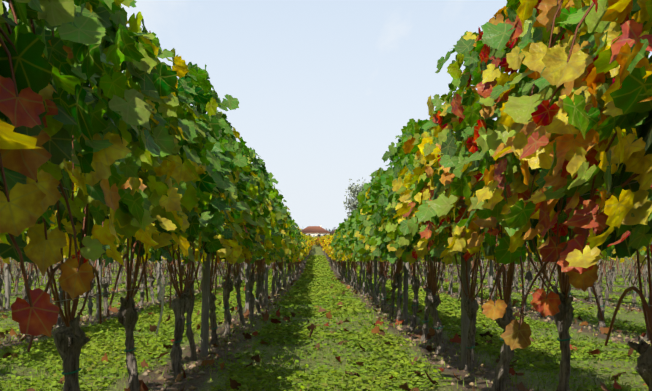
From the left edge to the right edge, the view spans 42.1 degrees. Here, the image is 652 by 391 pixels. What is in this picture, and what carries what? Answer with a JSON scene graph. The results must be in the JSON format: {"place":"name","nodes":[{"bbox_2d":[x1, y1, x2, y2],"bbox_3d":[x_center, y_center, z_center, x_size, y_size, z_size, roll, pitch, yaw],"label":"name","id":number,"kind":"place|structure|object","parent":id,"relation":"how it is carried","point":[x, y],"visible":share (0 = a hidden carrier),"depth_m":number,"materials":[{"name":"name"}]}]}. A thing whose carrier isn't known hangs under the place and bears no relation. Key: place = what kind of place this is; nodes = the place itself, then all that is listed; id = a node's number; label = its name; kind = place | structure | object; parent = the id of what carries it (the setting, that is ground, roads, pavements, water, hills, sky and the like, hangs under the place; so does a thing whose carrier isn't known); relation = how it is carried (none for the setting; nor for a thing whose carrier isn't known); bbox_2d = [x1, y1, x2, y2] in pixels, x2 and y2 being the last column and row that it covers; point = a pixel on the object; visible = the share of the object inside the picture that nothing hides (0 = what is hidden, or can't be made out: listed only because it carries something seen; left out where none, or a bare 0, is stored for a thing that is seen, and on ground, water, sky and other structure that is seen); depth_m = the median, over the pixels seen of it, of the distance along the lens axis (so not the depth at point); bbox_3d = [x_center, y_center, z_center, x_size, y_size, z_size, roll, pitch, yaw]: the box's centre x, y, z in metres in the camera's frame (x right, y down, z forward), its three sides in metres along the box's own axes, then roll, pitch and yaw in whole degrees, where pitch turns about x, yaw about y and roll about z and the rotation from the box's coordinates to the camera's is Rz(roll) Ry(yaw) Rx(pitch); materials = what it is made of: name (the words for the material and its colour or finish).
{"place":"outdoors","nodes":[
{"label":"outdoors","id":0,"kind":"place"},
{"bbox_2d":[0,243,651,390],"bbox_3d":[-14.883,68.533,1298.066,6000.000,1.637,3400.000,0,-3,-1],"label":"ground","id":1,"kind":"structure","parent":0,"point":[197,382],"depth_m":6.40,"materials":[{"name":"green plant"}]},
{"bbox_2d":[155,279,167,334],"bbox_3d":[-0.808,0.547,4.165,0.030,0.270,0.061,-2,-4,36],"label":"vine trunk","id":2,"kind":"object","parent":1,"relation":"on","point":[160,295],"visible":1,"depth_m":4.17,"materials":[{"name":"brown"}]},
{"bbox_2d":[305,225,327,236],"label":"house walls","id":3,"kind":"structure","parent":1,"relation":"on","point":[312,234],"depth_m":395.03,"materials":[{"name":"white paint"}]},
{"bbox_2d":[301,226,329,232],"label":"house roof","id":4,"kind":"structure","parent":3,"relation":"on","point":[313,229],"depth_m":396.00,"materials":[{"name":"red tile"}]},
{"bbox_2d":[313,236,320,246],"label":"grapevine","id":5,"kind":"object","parent":1,"relation":"on","point":[316,239],"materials":[{"name":"yellow plant"}]},
{"bbox_2d":[0,268,649,390],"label":"fallen leaves","id":6,"kind":"object","parent":1,"relation":"on","point":[234,384],"visible":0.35,"depth_m":7.44,"materials":[{"name":"brown plant"}]},
{"bbox_2d":[1,284,649,390],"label":"soil pebbles","id":7,"kind":"object","parent":1,"relation":"on","point":[161,377],"visible":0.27,"depth_m":7.68,"materials":[{"name":"grey stone"}]},
{"bbox_2d":[2,271,648,374],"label":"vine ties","id":8,"kind":"object","parent":1,"relation":"on","point":[68,373],"visible":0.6,"depth_m":5.30,"materials":[{"name":"teal"}]},
{"bbox_2d":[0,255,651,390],"bbox_3d":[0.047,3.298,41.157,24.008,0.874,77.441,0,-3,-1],"label":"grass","id":9,"kind":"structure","parent":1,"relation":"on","point":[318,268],"depth_m":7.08,"materials":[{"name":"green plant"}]},
{"bbox_2d":[0,251,651,390],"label":"vine trunks","id":10,"kind":"object","parent":1,"relation":"on","point":[71,341],"visible":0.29,"depth_m":6.34,"materials":[{"name":"brown plant"}]},
{"bbox_2d":[0,0,651,351],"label":"vine shoots","id":11,"kind":"object","parent":10,"relation":"attached to","point":[432,282],"visible":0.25,"depth_m":3.83,"materials":[{"name":"brown wood"}]},
{"bbox_2d":[0,0,651,349],"bbox_3d":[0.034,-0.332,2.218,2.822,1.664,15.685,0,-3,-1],"label":"vine leaves","id":12,"kind":"object","parent":11,"relation":"attached to","point":[156,122],"visible":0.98,"depth_m":2.69,"materials":[{"name":"green plant"}]},
{"bbox_2d":[0,170,651,264],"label":"vine leaves","id":13,"kind":"object","parent":11,"relation":"attached to","point":[346,244],"visible":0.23,"depth_m":12.73,"materials":[{"name":"green plant"}]},
{"bbox_2d":[4,203,651,367],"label":"vine stakes","id":14,"kind":"object","parent":1,"relation":"on","point":[465,321],"visible":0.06,"depth_m":10.20,"materials":[{"name":"wood"}]},
{"bbox_2d":[0,51,651,310],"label":"trellis wires","id":15,"kind":"object","parent":14,"relation":"attached to","point":[349,265],"depth_m":3.17,"materials":[{"name":"grey metal"}]},
{"bbox_2d":[2,0,651,230],"label":"sky","id":16,"kind":"structure","parent":0,"point":[323,89],"materials":[{"name":"blue"}]},
{"bbox_2d":[302,175,369,234],"bbox_3d":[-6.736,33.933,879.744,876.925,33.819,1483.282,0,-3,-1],"label":"trees","id":17,"kind":"object","parent":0,"point":[354,191],"visible":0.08,"depth_m":141.97,"materials":[{"name":"green plant"}]}
]}

